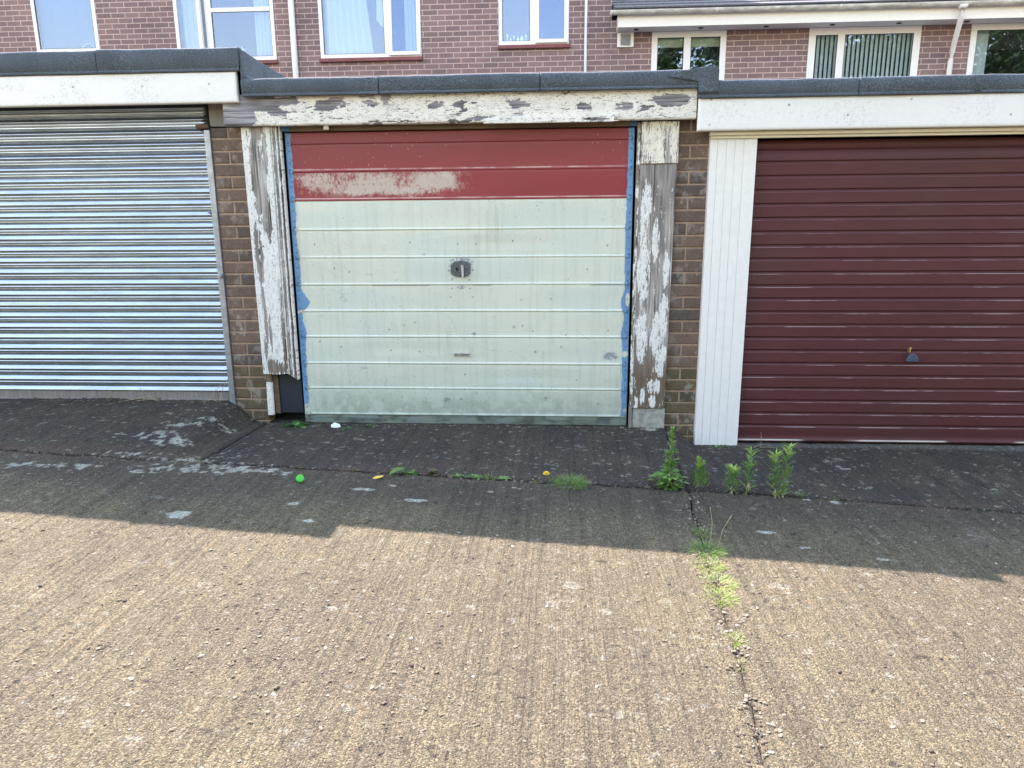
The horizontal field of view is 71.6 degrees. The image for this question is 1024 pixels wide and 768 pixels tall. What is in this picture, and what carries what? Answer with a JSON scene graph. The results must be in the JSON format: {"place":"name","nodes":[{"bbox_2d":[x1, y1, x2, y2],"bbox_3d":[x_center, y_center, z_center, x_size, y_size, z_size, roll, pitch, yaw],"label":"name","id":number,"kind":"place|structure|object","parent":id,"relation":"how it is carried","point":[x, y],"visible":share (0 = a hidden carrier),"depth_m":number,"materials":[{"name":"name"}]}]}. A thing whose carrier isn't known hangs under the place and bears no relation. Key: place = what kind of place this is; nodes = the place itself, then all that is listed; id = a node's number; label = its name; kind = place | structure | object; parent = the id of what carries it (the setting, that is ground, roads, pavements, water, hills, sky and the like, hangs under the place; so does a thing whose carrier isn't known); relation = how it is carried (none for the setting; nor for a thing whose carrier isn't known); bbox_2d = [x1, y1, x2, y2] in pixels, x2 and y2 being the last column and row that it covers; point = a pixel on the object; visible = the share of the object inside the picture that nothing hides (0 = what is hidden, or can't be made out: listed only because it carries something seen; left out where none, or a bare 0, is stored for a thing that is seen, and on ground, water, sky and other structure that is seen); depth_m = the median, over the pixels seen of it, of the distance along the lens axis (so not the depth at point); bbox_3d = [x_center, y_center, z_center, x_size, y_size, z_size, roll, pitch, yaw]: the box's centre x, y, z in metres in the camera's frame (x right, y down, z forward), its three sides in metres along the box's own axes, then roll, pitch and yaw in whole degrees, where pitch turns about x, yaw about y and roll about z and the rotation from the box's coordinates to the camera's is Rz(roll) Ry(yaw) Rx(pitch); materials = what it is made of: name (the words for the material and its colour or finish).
{"place":"outdoors","nodes":[
{"label":"outdoors","id":0,"kind":"place"},
{"bbox_2d":[0,397,266,462],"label":"driveway apron","id":1,"kind":"object","parent":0,"point":[173,429],"visible":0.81,"depth_m":4.29,"materials":[{"name":"concrete"}]},
{"bbox_2d":[106,387,159,401],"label":"dead twigs","id":2,"kind":"object","parent":1,"relation":"on","point":[143,398],"visible":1,"depth_m":4.72,"materials":[{"name":"plant"}]},
{"bbox_2d":[0,451,762,767],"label":"yard slab","id":3,"kind":"structure","parent":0,"point":[33,734],"depth_m":2.36,"materials":[{"name":"concrete"}]},
{"bbox_2d":[296,474,303,482],"bbox_3d":[-1.068,0.477,3.575,0.041,0.041,0.034,-5,14,-21],"label":"bottle cap","id":4,"kind":"object","parent":3,"relation":"on","point":[300,478],"visible":1,"depth_m":3.57,"materials":[{"name":"green plastic"}]},
{"bbox_2d":[390,467,403,473],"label":"drooping leaf","id":5,"kind":"object","parent":3,"relation":"on","point":[396,469],"visible":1,"depth_m":3.71,"materials":[{"name":"green plant"}]},
{"bbox_2d":[547,471,592,489],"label":"grass tuft","id":6,"kind":"object","parent":3,"relation":"on","point":[574,483],"visible":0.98,"depth_m":3.72,"materials":[{"name":"plant"}]},
{"bbox_2d":[198,416,686,491],"bbox_3d":[-0.339,0.439,4.352,2.634,0.287,1.184,0,13,4],"label":"driveway apron","id":7,"kind":"object","parent":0,"point":[600,454],"visible":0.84,"depth_m":4.14,"materials":[{"name":"concrete"}]},
{"bbox_2d":[282,420,307,427],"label":"weed","id":8,"kind":"object","parent":7,"relation":"on","point":[295,423],"visible":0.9,"depth_m":4.64,"materials":[{"name":"green plant"}]},
{"bbox_2d":[331,422,340,427],"bbox_3d":[-1.148,0.267,4.617,0.059,0.024,0.055,-9,15,-32],"label":"paper scrap","id":9,"kind":"object","parent":7,"relation":"on","point":[335,425],"visible":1,"depth_m":4.62,"materials":[{"name":"white paper"}]},
{"bbox_2d":[398,469,420,475],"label":"weed","id":10,"kind":"object","parent":7,"relation":"on","point":[408,472],"visible":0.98,"depth_m":3.77,"materials":[{"name":"green plant"}]},
{"bbox_2d":[429,468,437,473],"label":"weed","id":11,"kind":"object","parent":7,"relation":"on","point":[433,471],"visible":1,"depth_m":3.79,"materials":[{"name":"plant"}]},
{"bbox_2d":[471,474,480,479],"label":"weed","id":12,"kind":"object","parent":7,"relation":"on","point":[476,476],"visible":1,"depth_m":3.77,"materials":[{"name":"green plant"}]},
{"bbox_2d":[478,471,496,481],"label":"grass tuft","id":13,"kind":"object","parent":7,"relation":"on","point":[487,477],"visible":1,"depth_m":3.76,"materials":[{"name":"plant"}]},
{"bbox_2d":[648,426,688,490],"bbox_3d":[0.810,0.400,3.678,0.197,0.377,0.164,-6,14,-22],"label":"tall weed","id":14,"kind":"object","parent":7,"relation":"on","point":[668,479],"visible":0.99,"depth_m":3.68,"materials":[{"name":"green plant"}]},
{"bbox_2d":[626,397,628,415],"bbox_3d":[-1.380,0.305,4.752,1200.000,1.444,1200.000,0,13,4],"label":"ground","id":15,"kind":"structure","parent":0,"point":[627,406],"depth_m":5.92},
{"bbox_2d":[0,47,285,404],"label":"garage","id":16,"kind":"structure","parent":15,"relation":"on","point":[112,277],"depth_m":4.56,"materials":[{"name":"metal"}]},
{"bbox_2d":[0,0,611,77],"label":"brick house","id":17,"kind":"structure","parent":15,"relation":"on","point":[461,37],"depth_m":10.80,"materials":[{"name":"brick"}]},
{"bbox_2d":[30,0,99,51],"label":"window","id":18,"kind":"structure","parent":17,"relation":"in","point":[32,2],"depth_m":11.00,"materials":[{"name":"white plastic"}]},
{"bbox_2d":[38,0,95,48],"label":"roller blind","id":19,"kind":"object","parent":17,"relation":"attached to","point":[65,24],"visible":0.88,"depth_m":11.06,"materials":[{"name":"white fabric"}]},
{"bbox_2d":[180,0,207,47],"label":"curtain","id":20,"kind":"object","parent":17,"relation":"hanging from","point":[190,23],"visible":0.58,"depth_m":10.95,"materials":[{"name":"white fabric"}]},
{"bbox_2d":[172,0,276,59],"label":"window","id":21,"kind":"structure","parent":17,"relation":"in","point":[208,9],"depth_m":10.80,"materials":[{"name":"white plastic"}]},
{"bbox_2d":[253,0,272,55],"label":"curtain","id":22,"kind":"object","parent":17,"relation":"hanging from","point":[263,34],"visible":0.83,"depth_m":10.90,"materials":[{"name":"white fabric"}]},
{"bbox_2d":[324,0,373,53],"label":"curtain","id":23,"kind":"object","parent":17,"relation":"hanging from","point":[348,30],"visible":0.91,"depth_m":10.82,"materials":[{"name":"white fabric"}]},
{"bbox_2d":[317,0,421,57],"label":"window","id":24,"kind":"structure","parent":17,"relation":"in","point":[387,4],"depth_m":10.71,"materials":[{"name":"white plastic"}]},
{"bbox_2d":[376,0,383,26],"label":"hanging cloth","id":25,"kind":"object","parent":17,"relation":"hanging from","point":[379,6],"visible":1,"depth_m":10.71,"materials":[{"name":"white fabric"}]},
{"bbox_2d":[404,0,416,50],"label":"curtain","id":26,"kind":"object","parent":17,"relation":"hanging from","point":[410,24],"visible":0.76,"depth_m":10.75,"materials":[{"name":"white fabric"}]},
{"bbox_2d":[498,0,568,44],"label":"window","id":27,"kind":"structure","parent":17,"relation":"in","point":[533,4],"depth_m":10.55,"materials":[{"name":"white plastic"}]},
{"bbox_2d":[208,69,709,442],"bbox_3d":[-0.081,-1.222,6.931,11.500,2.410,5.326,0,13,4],"label":"garage","id":28,"kind":"structure","parent":15,"relation":"on","point":[507,248],"depth_m":4.42,"materials":[{"name":"brick"}]},
{"bbox_2d":[285,127,634,425],"bbox_3d":[-0.325,-0.633,4.477,2.124,1.836,0.065,0,13,4],"label":"garage door","id":29,"kind":"structure","parent":28,"relation":"in","point":[445,276],"depth_m":4.46,"materials":[{"name":"paint"}]},
{"bbox_2d":[610,0,1023,79],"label":"brick house","id":30,"kind":"structure","parent":15,"relation":"on","point":[768,39],"depth_m":10.32,"materials":[{"name":"brick"}]},
{"bbox_2d":[658,38,682,47],"bbox_3d":[2.338,-5.086,10.561,0.408,0.150,0.015,0,13,4],"label":"roller blind","id":31,"kind":"object","parent":30,"relation":"attached to","point":[671,43],"visible":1,"depth_m":10.56,"materials":[{"name":"green fabric"}]},
{"bbox_2d":[651,30,726,79],"bbox_3d":[2.616,-4.715,10.574,1.085,0.996,0.060,0,13,4],"label":"window","id":32,"kind":"structure","parent":30,"relation":"in","point":[686,35],"depth_m":10.48,"materials":[{"name":"white plastic"}]},
{"bbox_2d":[691,37,719,46],"bbox_3d":[2.867,-5.083,10.527,0.468,0.150,0.018,0,13,4],"label":"roller blind","id":33,"kind":"object","parent":30,"relation":"attached to","point":[706,42],"visible":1,"depth_m":10.52,"materials":[{"name":"green fabric"}]},
{"bbox_2d":[814,34,911,77],"bbox_3d":[5.146,-4.647,10.473,1.454,1.010,0.021,0,13,4],"label":"vertical blind","id":34,"kind":"object","parent":30,"relation":"attached to","point":[866,55],"visible":0.57,"depth_m":10.43,"materials":[{"name":"white fabric"}]},
{"bbox_2d":[806,25,921,77],"bbox_3d":[5.132,-4.650,10.428,1.583,1.096,0.060,0,13,4],"label":"window","id":35,"kind":"structure","parent":30,"relation":"in","point":[841,32],"depth_m":10.33,"materials":[{"name":"white plastic"}]},
{"bbox_2d":[972,31,988,73],"bbox_3d":[6.801,-4.654,10.402,0.240,0.990,0.026,0,13,4],"label":"curtain","id":36,"kind":"object","parent":30,"relation":"attached to","point":[980,52],"visible":0.48,"depth_m":10.35,"materials":[{"name":"white fabric"}]},
{"bbox_2d":[966,23,1023,74],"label":"window","id":37,"kind":"structure","parent":30,"relation":"in","point":[975,28],"depth_m":10.20,"materials":[{"name":"white plastic"}]},
{"bbox_2d":[669,65,1023,444],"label":"garage","id":38,"kind":"structure","parent":15,"relation":"on","point":[863,267],"depth_m":4.29,"materials":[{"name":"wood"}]},
{"bbox_2d":[738,137,1023,444],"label":"garage door","id":39,"kind":"structure","parent":38,"relation":"in","point":[885,304],"depth_m":4.33,"materials":[{"name":"red paint"}]},
{"bbox_2d":[665,427,1023,513],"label":"driveway apron","id":40,"kind":"object","parent":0,"point":[976,477],"visible":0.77,"depth_m":4.06,"materials":[{"name":"concrete"}]},
{"bbox_2d":[692,453,711,488],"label":"tall weed","id":41,"kind":"object","parent":40,"relation":"on","point":[699,463],"visible":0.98,"depth_m":3.72,"materials":[{"name":"green plant"}]},
{"bbox_2d":[738,447,758,494],"bbox_3d":[1.223,0.461,3.667,0.112,0.317,0.114,0,13,4],"label":"tall weed","id":42,"kind":"object","parent":40,"relation":"on","point":[749,466],"visible":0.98,"depth_m":3.67,"materials":[{"name":"green plant"}]},
{"bbox_2d":[774,442,797,497],"bbox_3d":[1.401,0.456,3.636,0.118,0.343,0.106,0,13,4],"label":"tall weed","id":43,"kind":"object","parent":40,"relation":"on","point":[786,470],"visible":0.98,"depth_m":3.64,"materials":[{"name":"green plant"}]},
{"bbox_2d":[689,491,1023,767],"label":"yard slab","id":44,"kind":"structure","parent":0,"point":[823,698],"depth_m":2.47,"materials":[{"name":"concrete"}]},
{"bbox_2d":[0,400,1023,767],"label":"loose chippings","id":45,"kind":"object","parent":44,"relation":"on","point":[478,594],"visible":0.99,"depth_m":2.42,"materials":[{"name":"stone"}]},
{"bbox_2d":[688,525,713,537],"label":"grass tuft","id":46,"kind":"object","parent":44,"relation":"on","point":[699,532],"visible":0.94,"depth_m":3.17,"materials":[{"name":"plant"}]},
{"bbox_2d":[682,536,733,564],"bbox_3d":[0.820,0.693,2.997,0.238,0.045,0.238,-10,16,-38],"label":"grass tuft","id":47,"kind":"object","parent":44,"relation":"on","point":[719,550],"visible":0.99,"depth_m":3.00,"materials":[{"name":"plant"}]},
{"bbox_2d":[690,556,730,575],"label":"grass tuft","id":48,"kind":"object","parent":44,"relation":"on","point":[719,566],"visible":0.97,"depth_m":2.87,"materials":[{"name":"plant"}]},
{"bbox_2d":[697,570,741,593],"bbox_3d":[0.786,0.763,2.736,0.186,0.028,0.195,-10,16,-38],"label":"grass tuft","id":49,"kind":"object","parent":44,"relation":"on","point":[719,577],"visible":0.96,"depth_m":2.75,"materials":[{"name":"plant"}]},
{"bbox_2d":[709,507,731,546],"bbox_3d":[0.890,0.614,3.018,0.093,0.171,0.053,0,13,4],"label":"dead stalk","id":50,"kind":"object","parent":44,"relation":"on","point":[722,529],"visible":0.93,"depth_m":3.02,"materials":[{"name":"plant"}]},
{"bbox_2d":[701,585,740,609],"bbox_3d":[0.769,0.789,2.614,0.163,0.027,0.177,5,14,24],"label":"grass tuft","id":51,"kind":"object","parent":44,"relation":"on","point":[719,593],"visible":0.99,"depth_m":2.63,"materials":[{"name":"plant"}]},
{"bbox_2d":[724,463,741,493],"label":"tall weed","id":52,"kind":"object","parent":44,"relation":"on","point":[732,474],"visible":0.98,"depth_m":3.68,"materials":[{"name":"green plant"}]},
{"bbox_2d":[723,630,747,649],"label":"grass tuft","id":53,"kind":"object","parent":44,"relation":"on","point":[733,637],"visible":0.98,"depth_m":2.36,"materials":[{"name":"plant"}]},
{"bbox_2d":[765,449,782,497],"bbox_3d":[1.349,0.478,3.644,0.112,0.294,0.115,0,13,4],"label":"tall weed","id":54,"kind":"object","parent":44,"relation":"on","point":[774,492],"visible":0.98,"depth_m":3.64,"materials":[{"name":"green plant"}]}
]}

